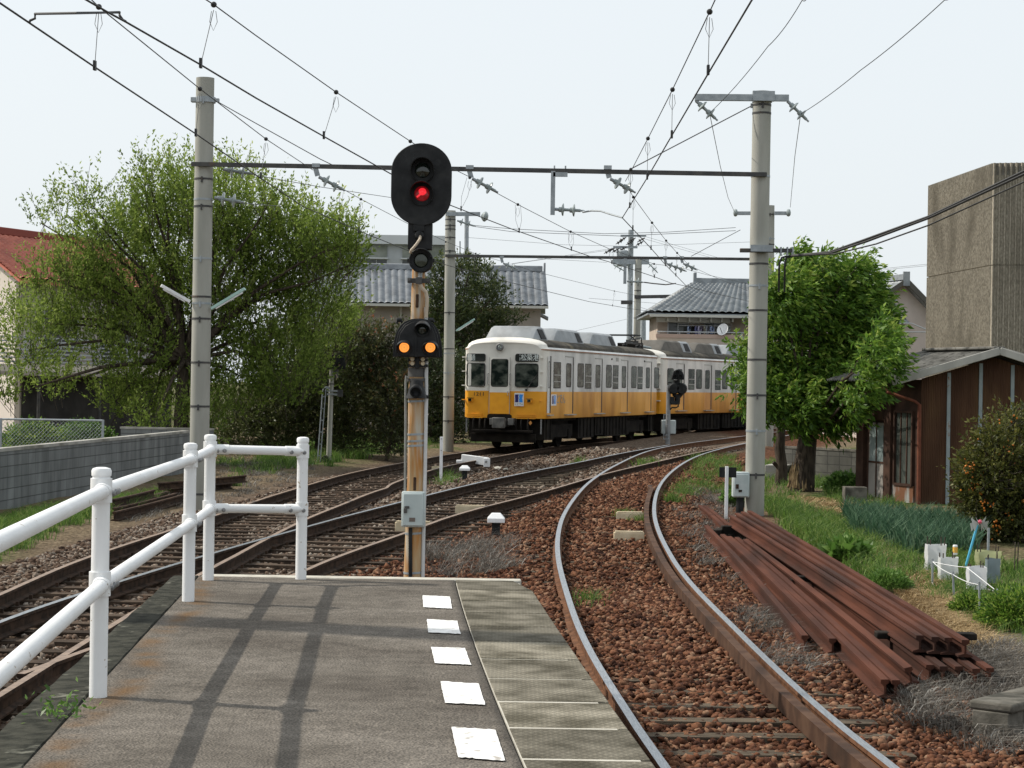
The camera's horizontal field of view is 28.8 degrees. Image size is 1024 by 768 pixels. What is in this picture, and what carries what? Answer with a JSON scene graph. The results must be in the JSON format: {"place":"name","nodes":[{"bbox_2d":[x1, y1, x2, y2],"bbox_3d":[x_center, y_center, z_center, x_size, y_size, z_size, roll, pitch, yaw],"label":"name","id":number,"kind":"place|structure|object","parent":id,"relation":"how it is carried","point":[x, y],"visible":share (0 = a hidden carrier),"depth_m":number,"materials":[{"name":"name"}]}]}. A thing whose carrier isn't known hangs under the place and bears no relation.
{"place":"outdoors","nodes":[
{"label":"outdoors","id":0,"kind":"place"},
{"bbox_2d":[0,382,1023,767],"bbox_3d":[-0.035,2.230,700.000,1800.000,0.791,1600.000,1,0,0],"label":"ground","id":1,"kind":"structure","parent":0,"point":[70,534],"depth_m":42.40,"materials":[{"name":"gravel"}]},
{"bbox_2d":[2,414,71,446],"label":"garden plant","id":2,"kind":"object","parent":1,"relation":"on","point":[27,432],"visible":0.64,"depth_m":51.74,"materials":[{"name":"green plant"}]},
{"bbox_2d":[0,418,103,446],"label":"chain link fence","id":3,"kind":"object","parent":1,"relation":"on","point":[59,420],"visible":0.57,"depth_m":44.99,"materials":[{"name":"metal"}]},
{"bbox_2d":[0,227,171,444],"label":"red roofed house","id":4,"kind":"structure","parent":1,"relation":"on","point":[75,403],"depth_m":64.67,"materials":[{"name":"tile"}]},
{"bbox_2d":[43,309,78,360],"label":"window","id":5,"kind":"structure","parent":4,"relation":"in","point":[45,309],"depth_m":64.47,"materials":[{"name":"glass"}]},
{"bbox_2d":[58,415,117,440],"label":"garden plant","id":6,"kind":"object","parent":1,"relation":"on","point":[78,431],"visible":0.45,"depth_m":54.97,"materials":[{"name":"green plant"}]},
{"bbox_2d":[0,430,189,508],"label":"block wall","id":7,"kind":"structure","parent":1,"relation":"on","point":[33,473],"depth_m":39.37,"materials":[{"name":"concrete"}]},
{"bbox_2d":[112,493,177,510],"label":"stored rail","id":8,"kind":"object","parent":1,"relation":"on","point":[147,501],"visible":0.43,"depth_m":36.11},
{"bbox_2d":[110,494,183,520],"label":"stored rail","id":9,"kind":"object","parent":1,"relation":"on","point":[137,510],"visible":0.89,"depth_m":35.35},
{"bbox_2d":[154,491,168,496],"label":"stored rail","id":10,"kind":"object","parent":1,"relation":"on","point":[165,492],"visible":0.13,"depth_m":38.78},
{"bbox_2d":[112,489,156,507],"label":"stored rail","id":11,"kind":"object","parent":10,"relation":"on","point":[121,501],"visible":0.84,"depth_m":35.98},
{"bbox_2d":[120,427,214,442],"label":"block wall","id":12,"kind":"structure","parent":1,"relation":"on","point":[125,431],"depth_m":50.33,"materials":[{"name":"concrete"}]},
{"bbox_2d":[0,129,384,443],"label":"leafy tree","id":13,"kind":"object","parent":1,"relation":"on","point":[151,310],"visible":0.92,"depth_m":52.35,"materials":[{"name":"green plant"}]},
{"bbox_2d":[168,484,232,494],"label":"stored rail","id":14,"kind":"object","parent":1,"relation":"on","point":[222,487],"visible":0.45,"depth_m":42.26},
{"bbox_2d":[156,475,247,490],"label":"stored rail","id":15,"kind":"object","parent":14,"relation":"on","point":[218,481],"visible":0.62,"depth_m":42.10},
{"bbox_2d":[160,77,252,510],"bbox_3d":[-5.585,-1.476,36.450,1.619,8.229,0.470,1,0,0],"label":"catenary pole","id":16,"kind":"object","parent":1,"relation":"on","point":[202,308],"visible":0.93,"depth_m":36.35,"materials":[{"name":"concrete"}]},
{"bbox_2d":[0,500,551,723],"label":"ballast stones","id":17,"kind":"object","parent":1,"relation":"on","point":[53,557],"visible":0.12,"depth_m":27.48,"materials":[{"name":"gravel"}]},
{"bbox_2d":[209,288,427,457],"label":"mixed shrub","id":18,"kind":"object","parent":1,"relation":"on","point":[305,422],"visible":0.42,"depth_m":59.62,"materials":[{"name":"green plant"}]},
{"bbox_2d":[0,574,654,767],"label":"station platform","id":19,"kind":"structure","parent":1,"relation":"on","point":[249,671],"depth_m":9.96,"materials":[{"name":"concrete"}]},
{"bbox_2d":[21,677,102,723],"bbox_3d":[-2.060,1.430,8.981,0.279,0.177,0.476,1,0,14],"label":"kerb weed","id":20,"kind":"object","parent":19,"relation":"on","point":[54,712],"visible":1,"depth_m":8.97,"materials":[{"name":"green plant"}]},
{"bbox_2d":[0,434,308,697],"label":"platform railing","id":21,"kind":"object","parent":19,"relation":"on","point":[105,488],"visible":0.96,"depth_m":10.02,"materials":[{"name":"metal"}]},
{"bbox_2d":[317,354,345,461],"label":"railway signal","id":22,"kind":"object","parent":1,"relation":"on","point":[341,362],"visible":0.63,"depth_m":55.97,"materials":[{"name":"metal"}]},
{"bbox_2d":[0,427,734,730],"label":"railway track","id":23,"kind":"structure","parent":1,"relation":"on","point":[13,701],"depth_m":28.32,"materials":[{"name":"metal"}]},
{"bbox_2d":[462,326,658,448],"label":"train car","id":24,"kind":"object","parent":23,"relation":"on","point":[537,386],"visible":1,"depth_m":65.60,"materials":[{"name":"beige paint"}]},
{"bbox_2d":[625,340,746,436],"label":"train car","id":25,"kind":"object","parent":23,"relation":"on","point":[700,366],"visible":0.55,"depth_m":84.06,"materials":[{"name":"beige paint"}]},
{"bbox_2d":[0,442,745,679],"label":"railway track","id":26,"kind":"structure","parent":1,"relation":"on","point":[366,553],"depth_m":30.75,"materials":[{"name":"metal"}]},
{"bbox_2d":[455,505,484,512],"bbox_3d":[-0.729,2.234,35.288,0.550,0.190,0.105,1,0,0],"label":"cable cover","id":27,"kind":"object","parent":26,"relation":"attached to","point":[460,508],"visible":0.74,"depth_m":35.24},
{"bbox_2d":[301,235,474,409],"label":"office building","id":28,"kind":"structure","parent":1,"relation":"on","point":[386,252],"depth_m":149.88,"materials":[{"name":"silver metal"}]},
{"bbox_2d":[341,314,439,460],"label":"bush","id":29,"kind":"object","parent":1,"relation":"on","point":[385,385],"visible":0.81,"depth_m":58.18,"materials":[{"name":"green plant"}]},
{"bbox_2d":[391,143,451,576],"bbox_3d":[-0.774,0.331,16.387,0.498,4.615,0.397,1,0,0],"label":"signal post","id":30,"kind":"object","parent":1,"relation":"on","point":[421,185],"visible":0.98,"depth_m":16.38,"materials":[{"name":"metal"}]},
{"bbox_2d":[385,335,475,443],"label":"dark hedge","id":31,"kind":"object","parent":1,"relation":"on","point":[436,387],"visible":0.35,"depth_m":73.58,"materials":[{"name":"green plant"}]},
{"bbox_2d":[330,263,547,428],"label":"tiled house","id":32,"kind":"structure","parent":1,"relation":"on","point":[390,288],"depth_m":95.43,"materials":[{"name":"tile"}]},
{"bbox_2d":[443,210,487,451],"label":"catenary pole","id":33,"kind":"object","parent":1,"relation":"on","point":[449,346],"visible":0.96,"depth_m":66.34,"materials":[{"name":"concrete"}]},
{"bbox_2d":[464,216,468,293],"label":"utility pole","id":34,"kind":"object","parent":1,"relation":"on","point":[466,235],"depth_m":94.91,"materials":[{"name":"metal"}]},
{"bbox_2d":[406,247,533,362],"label":"garden tree","id":35,"kind":"object","parent":1,"relation":"on","point":[465,312],"visible":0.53,"depth_m":85.23,"materials":[{"name":"green plant"}]},
{"bbox_2d":[456,454,489,466],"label":"stop timber","id":36,"kind":"object","parent":1,"relation":"on","point":[483,461],"visible":0.77,"depth_m":55.26,"materials":[{"name":"white paint"}]},
{"bbox_2d":[229,446,745,513],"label":"ballast stones","id":37,"kind":"object","parent":1,"relation":"on","point":[513,469],"visible":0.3,"depth_m":48.49,"materials":[{"name":"gravel"}]},
{"bbox_2d":[487,513,504,535],"bbox_3d":[-0.252,2.269,31.336,0.273,0.488,0.273,1,0,0],"label":"capped stub","id":38,"kind":"object","parent":1,"relation":"on","point":[495,519],"visible":0.79,"depth_m":31.24,"materials":[{"name":"white paint"}]},
{"bbox_2d":[0,429,1023,639],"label":"grass","id":39,"kind":"structure","parent":1,"relation":"on","point":[789,513],"depth_m":33.43,"materials":[{"name":"plant"}]},
{"bbox_2d":[336,454,766,613],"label":"ballast stones","id":40,"kind":"object","parent":1,"relation":"on","point":[632,488],"visible":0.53,"depth_m":29.29,"materials":[{"name":"gravel"}]},
{"bbox_2d":[122,454,1023,758],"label":"dry weeds","id":41,"kind":"object","parent":1,"relation":"on","point":[1006,674],"visible":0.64,"depth_m":18.51,"materials":[{"name":"grey plant"}]},
{"bbox_2d":[216,454,1018,671],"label":"grass","id":42,"kind":"structure","parent":1,"relation":"on","point":[933,607],"depth_m":23.06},
{"bbox_2d":[604,230,645,339],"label":"utility pole","id":43,"kind":"object","parent":1,"relation":"on","point":[630,244],"visible":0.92,"depth_m":107.85,"materials":[{"name":"metal"}]},
{"bbox_2d":[613,259,668,339],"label":"catenary pole","id":44,"kind":"object","parent":1,"relation":"on","point":[638,263],"visible":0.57,"depth_m":101.84,"materials":[{"name":"concrete"}]},
{"bbox_2d":[661,369,686,443],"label":"dwarf signal","id":45,"kind":"object","parent":1,"relation":"on","point":[668,426],"visible":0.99,"depth_m":68.74,"materials":[{"name":"black metal"}]},
{"bbox_2d":[636,272,777,428],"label":"house","id":46,"kind":"structure","parent":1,"relation":"on","point":[684,308],"depth_m":93.57,"materials":[{"name":"grey tile"}]},
{"bbox_2d":[667,322,688,333],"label":"window","id":47,"kind":"structure","parent":46,"relation":"in","point":[671,326],"depth_m":93.58,"materials":[{"name":"glass"}]},
{"bbox_2d":[501,430,916,767],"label":"railway track","id":48,"kind":"structure","parent":1,"relation":"on","point":[840,743],"depth_m":16.82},
{"bbox_2d":[614,531,643,540],"bbox_3d":[1.789,2.343,30.543,0.467,0.190,0.105,1,0,0],"label":"cable cover","id":49,"kind":"object","parent":48,"relation":"on","point":[627,535],"visible":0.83,"depth_m":30.49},
{"bbox_2d":[616,511,642,519],"bbox_3d":[2.025,2.291,34.383,0.468,0.190,0.105,1,0,0],"label":"cable cover","id":50,"kind":"object","parent":48,"relation":"on","point":[620,514],"visible":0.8,"depth_m":34.33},
{"bbox_2d":[698,505,723,527],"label":"stored rail","id":51,"kind":"object","parent":1,"relation":"on","point":[715,519],"visible":0.54,"depth_m":34.66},
{"bbox_2d":[719,466,736,518],"bbox_3d":[3.813,2.029,35.306,0.302,1.142,0.060,1,0,0],"label":"marker post","id":52,"kind":"object","parent":1,"relation":"on","point":[726,472],"visible":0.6,"depth_m":35.28,"materials":[{"name":"metal"}]},
{"bbox_2d":[717,484,744,506],"bbox_3d":[4.407,2.173,38.835,0.853,0.525,0.880,1,0,0],"label":"garden plant","id":53,"kind":"object","parent":1,"relation":"on","point":[730,498],"visible":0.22,"depth_m":38.62,"materials":[{"name":"green plant"}]},
{"bbox_2d":[721,525,745,538],"bbox_3d":[3.625,2.317,31.221,0.704,0.195,0.200,1,0,0],"label":"timber","id":54,"kind":"object","parent":1,"relation":"on","point":[728,530],"visible":0.37,"depth_m":31.12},
{"bbox_2d":[695,90,808,515],"bbox_3d":[4.307,-1.320,36.432,2.092,8.057,0.505,1,0,0],"label":"catenary pole","id":55,"kind":"object","parent":1,"relation":"on","point":[748,484],"visible":0.96,"depth_m":36.34,"materials":[{"name":"concrete"}]},
{"bbox_2d":[191,162,766,217],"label":"portal beam","id":56,"kind":"structure","parent":55,"relation":"attached to","point":[608,170],"depth_m":36.26,"materials":[{"name":"metal"}]},
{"bbox_2d":[91,0,312,178],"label":"overhead wire","id":57,"kind":"object","parent":56,"relation":"hanging from","point":[199,88],"visible":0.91,"depth_m":23.14,"materials":[{"name":"black"}]},
{"bbox_2d":[0,2,665,313],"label":"overhead wire","id":58,"kind":"object","parent":57,"relation":"hanging from","point":[52,38],"visible":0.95,"depth_m":23.05,"materials":[{"name":"black"}]},
{"bbox_2d":[29,11,126,22],"bbox_3d":[-3.388,-2.946,16.046,0.648,0.190,1.143,1,0,-32],"label":"wire spacer","id":59,"kind":"object","parent":58,"relation":"attached to","point":[71,13],"visible":1,"depth_m":15.91,"materials":[{"name":"black"}]},
{"bbox_2d":[199,0,471,210],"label":"overhead wire","id":60,"kind":"object","parent":56,"relation":"hanging from","point":[213,4],"visible":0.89,"depth_m":22.15,"materials":[{"name":"black"}]},
{"bbox_2d":[85,0,745,300],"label":"overhead wire","id":61,"kind":"object","parent":60,"relation":"hanging from","point":[144,32],"visible":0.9,"depth_m":21.39,"materials":[{"name":"black"}]},
{"bbox_2d":[625,0,714,207],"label":"overhead wire","id":62,"kind":"object","parent":56,"relation":"hanging from","point":[709,12],"visible":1,"depth_m":23.06,"materials":[{"name":"black"}]},
{"bbox_2d":[622,0,752,285],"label":"overhead wire","id":63,"kind":"object","parent":62,"relation":"hanging from","point":[744,12],"visible":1,"depth_m":20.62,"materials":[{"name":"black"}]},
{"bbox_2d":[626,184,746,290],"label":"overhead wire","id":64,"kind":"object","parent":56,"relation":"attached to","point":[664,238],"visible":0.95,"depth_m":42.01,"materials":[{"name":"black"}]},
{"bbox_2d":[801,0,945,113],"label":"overhead wire","id":65,"kind":"object","parent":55,"relation":"attached to","point":[879,55],"visible":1,"depth_m":28.67,"materials":[{"name":"black"}]},
{"bbox_2d":[788,173,1023,256],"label":"cable","id":66,"kind":"object","parent":55,"relation":"attached to","point":[949,208],"visible":1,"depth_m":32.14,"materials":[{"name":"rubber"}]},
{"bbox_2d":[790,170,1023,255],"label":"cable","id":67,"kind":"object","parent":55,"relation":"attached to","point":[961,200],"visible":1,"depth_m":32.25,"materials":[{"name":"black metal"}]},
{"bbox_2d":[820,181,1023,254],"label":"cable","id":68,"kind":"object","parent":55,"relation":"attached to","point":[930,223],"visible":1,"depth_m":31.90,"materials":[{"name":"black metal"}]},
{"bbox_2d":[733,205,790,446],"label":"catenary pole","id":69,"kind":"object","parent":1,"relation":"on","point":[769,433],"visible":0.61,"depth_m":66.33,"materials":[{"name":"concrete"}]},
{"bbox_2d":[445,254,749,285],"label":"portal beam","id":70,"kind":"structure","parent":69,"relation":"attached to","point":[625,258],"depth_m":66.25,"materials":[{"name":"metal"}]},
{"bbox_2d":[495,192,747,283],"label":"overhead wire","id":71,"kind":"object","parent":70,"relation":"attached to","point":[517,204],"visible":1,"depth_m":42.71,"materials":[{"name":"black"}]},
{"bbox_2d":[523,585,1023,767],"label":"ballast stones","id":72,"kind":"object","parent":1,"relation":"on","point":[674,653],"visible":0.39,"depth_m":16.70,"materials":[{"name":"gravel"}]},
{"bbox_2d":[702,525,811,650],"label":"stored rail","id":73,"kind":"object","parent":72,"relation":"on","point":[759,590],"visible":0.95,"depth_m":23.56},
{"bbox_2d":[720,534,836,654],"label":"stored rail","id":74,"kind":"object","parent":1,"relation":"on","point":[822,635],"visible":0.81,"depth_m":21.95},
{"bbox_2d":[772,425,787,484],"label":"tree stump","id":75,"kind":"object","parent":1,"relation":"on","point":[781,466],"visible":0.55,"depth_m":45.40,"materials":[{"name":"wood"}]},
{"bbox_2d":[787,463,811,490],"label":"straw wrap","id":76,"kind":"object","parent":1,"relation":"on","point":[793,479],"visible":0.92,"depth_m":42.83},
{"bbox_2d":[727,536,889,697],"bbox_3d":[3.188,2.439,23.241,0.156,0.314,13.516,1,0,1],"label":"stored rail","id":77,"kind":"object","parent":1,"relation":"on","point":[862,667],"visible":0.51,"depth_m":18.27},
{"bbox_2d":[714,234,919,491],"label":"round tree","id":78,"kind":"object","parent":1,"relation":"on","point":[834,315],"visible":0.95,"depth_m":42.17,"materials":[{"name":"green plant"}]},
{"bbox_2d":[734,537,903,698],"bbox_3d":[3.276,2.441,23.151,0.156,0.309,13.400,1,0,1],"label":"stored rail","id":79,"kind":"object","parent":1,"relation":"on","point":[894,681],"visible":0.42,"depth_m":19.79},
{"bbox_2d":[785,446,855,478],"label":"block wall","id":80,"kind":"structure","parent":1,"relation":"on","point":[829,461],"depth_m":47.60,"materials":[{"name":"concrete"}]},
{"bbox_2d":[743,539,918,686],"bbox_3d":[3.413,2.402,22.947,0.160,0.310,12.191,1,0,0],"label":"stored rail","id":81,"kind":"object","parent":1,"relation":"on","point":[894,663],"visible":0.78,"depth_m":19.68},
{"bbox_2d":[820,468,855,490],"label":"garden plant","id":82,"kind":"object","parent":1,"relation":"on","point":[839,478],"visible":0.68,"depth_m":42.89,"materials":[{"name":"green plant"}]},
{"bbox_2d":[756,544,935,682],"bbox_3d":[3.629,2.446,23.414,0.168,0.294,12.146,1,0,0],"label":"stored rail","id":83,"kind":"object","parent":1,"relation":"on","point":[915,660],"visible":0.3,"depth_m":19.11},
{"bbox_2d":[726,515,925,652],"bbox_3d":[3.579,2.243,24.844,0.156,0.326,13.887,1,0,-1],"label":"stored rail","id":84,"kind":"object","parent":83,"relation":"on","point":[903,634],"visible":1,"depth_m":21.99,"materials":[{"name":"metal"}]},
{"bbox_2d":[817,529,876,563],"bbox_3d":[4.759,2.355,28.274,0.857,0.612,0.855,1,0,21],"label":"garden plant","id":85,"kind":"object","parent":1,"relation":"on","point":[839,546],"visible":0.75,"depth_m":28.08,"materials":[{"name":"green plant"}]},
{"bbox_2d":[842,486,866,500],"bbox_3d":[6.813,2.242,39.706,0.440,0.400,0.350,1,0,0],"label":"concrete block","id":86,"kind":"object","parent":1,"relation":"on","point":[858,491],"depth_m":39.53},
{"bbox_2d":[808,271,925,437],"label":"gable house","id":87,"kind":"structure","parent":1,"relation":"on","point":[913,299],"depth_m":78.05,"materials":[{"name":"paint"}]},
{"bbox_2d":[864,566,915,592],"bbox_3d":[4.645,2.416,24.649,0.670,0.364,0.663,1,0,-28],"label":"garden plant","id":88,"kind":"object","parent":1,"relation":"on","point":[884,577],"visible":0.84,"depth_m":24.52,"materials":[{"name":"green plant"}]},
{"bbox_2d":[833,494,991,554],"bbox_3d":[6.494,2.229,32.224,2.466,0.618,6.371,1,0,7],"label":"leek bed","id":89,"kind":"object","parent":1,"relation":"on","point":[909,526],"visible":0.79,"depth_m":30.80,"materials":[{"name":"plant"}]},
{"bbox_2d":[826,346,1023,504],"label":"tin shed","id":90,"kind":"structure","parent":1,"relation":"on","point":[904,450],"depth_m":39.61,"materials":[{"name":"metal"}]},
{"bbox_2d":[868,422,883,497],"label":"door","id":91,"kind":"structure","parent":90,"relation":"in","point":[876,435],"depth_m":41.24,"materials":[{"name":"grey glass"}]},
{"bbox_2d":[892,410,914,486],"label":"window","id":92,"kind":"structure","parent":90,"relation":"in","point":[903,420],"depth_m":40.22,"materials":[{"name":"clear glass"}]},
{"bbox_2d":[917,652,947,683],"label":"stored rail","id":93,"kind":"object","parent":1,"relation":"on","point":[940,667],"visible":0.07,"depth_m":17.48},
{"bbox_2d":[735,513,939,653],"bbox_3d":[3.713,2.242,24.995,0.156,0.332,14.363,1,0,-1],"label":"stored rail","id":94,"kind":"object","parent":93,"relation":"on","point":[929,641],"visible":0.55,"depth_m":21.42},
{"bbox_2d":[924,536,946,569],"bbox_3d":[5.696,2.277,26.855,0.286,0.446,0.228,1,0,0],"label":"plant bag","id":95,"kind":"object","parent":1,"relation":"on","point":[932,551],"visible":0.7,"depth_m":26.75,"materials":[{"name":"white"}]},
{"bbox_2d":[937,551,958,579],"bbox_3d":[5.606,2.337,25.679,0.259,0.358,0.207,1,0,0],"label":"plant bag","id":96,"kind":"object","parent":1,"relation":"on","point":[948,561],"visible":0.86,"depth_m":25.59,"materials":[{"name":"white"}]},
{"bbox_2d":[931,654,965,683],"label":"stored rail","id":97,"kind":"object","parent":1,"relation":"on","point":[949,662],"visible":0.08,"depth_m":17.55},
{"bbox_2d":[741,511,954,654],"bbox_3d":[3.834,2.243,25.124,0.156,0.336,14.696,1,0,-1],"label":"stored rail","id":98,"kind":"object","parent":97,"relation":"on","point":[942,643],"visible":0.49,"depth_m":21.33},
{"bbox_2d":[944,591,983,614],"bbox_3d":[5.146,2.468,22.415,0.559,0.307,0.551,1,0,0],"label":"garden plant","id":99,"kind":"object","parent":1,"relation":"on","point":[965,600],"visible":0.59,"depth_m":22.33,"materials":[{"name":"green plant"}]},
{"bbox_2d":[947,655,983,686],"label":"stored rail","id":100,"kind":"object","parent":1,"relation":"on","point":[970,666],"visible":0.09,"depth_m":17.40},
{"bbox_2d":[747,510,972,656],"bbox_3d":[3.960,2.244,25.180,0.156,0.341,15.076,1,0,0],"label":"stored rail","id":101,"kind":"object","parent":100,"relation":"on","point":[959,643],"visible":0.47,"depth_m":20.90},
{"bbox_2d":[925,162,1023,377],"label":"concrete tower","id":102,"kind":"structure","parent":1,"relation":"on","point":[975,279],"depth_m":53.17,"materials":[{"name":"concrete"}]},
{"bbox_2d":[966,561,986,589],"bbox_3d":[5.728,2.357,24.634,0.248,0.340,0.199,1,0,0],"label":"plant bag","id":103,"kind":"object","parent":1,"relation":"on","point":[980,570],"visible":0.84,"depth_m":24.55,"materials":[{"name":"white"}]},
{"bbox_2d":[936,394,1023,545],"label":"citrus bush","id":104,"kind":"object","parent":1,"relation":"on","point":[991,484],"visible":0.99,"depth_m":30.99,"materials":[{"name":"green plant"}]},
{"bbox_2d":[964,650,996,685],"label":"stored rail","id":105,"kind":"object","parent":1,"relation":"on","point":[988,669],"visible":0.07,"depth_m":17.44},
{"bbox_2d":[874,630,976,639],"bbox_3d":[3.962,2.409,19.131,0.958,0.065,0.160,1,0,0],"label":"timber","id":106,"kind":"object","parent":105,"relation":"on","point":[880,634],"visible":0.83,"depth_m":19.05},
{"bbox_2d":[974,544,1001,566],"bbox_3d":[6.425,2.339,26.961,0.345,0.341,0.275,1,0,0],"label":"plant bag","id":107,"kind":"object","parent":1,"relation":"on","point":[980,555],"visible":0.59,"depth_m":26.84,"materials":[{"name":"beige"}]},
{"bbox_2d":[985,551,1000,582],"bbox_3d":[6.111,2.327,25.388,0.191,0.398,0.152,1,0,0],"label":"plant bag","id":108,"kind":"object","parent":1,"relation":"on","point":[992,565],"visible":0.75,"depth_m":25.32,"materials":[{"name":"grey"}]},
{"bbox_2d":[970,687,1023,739],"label":"cable trough","id":109,"kind":"object","parent":1,"relation":"on","point":[1005,707],"visible":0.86,"depth_m":14.95,"materials":[{"name":"concrete"}]},
{"bbox_2d":[971,581,1023,632],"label":"garden plant","id":110,"kind":"object","parent":1,"relation":"on","point":[1004,604],"visible":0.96,"depth_m":21.18,"materials":[{"name":"green plant"}]},
{"bbox_2d":[0,0,1023,381],"label":"sky","id":111,"kind":"structure","parent":0,"point":[572,84],"materials":[{"name":"white"}]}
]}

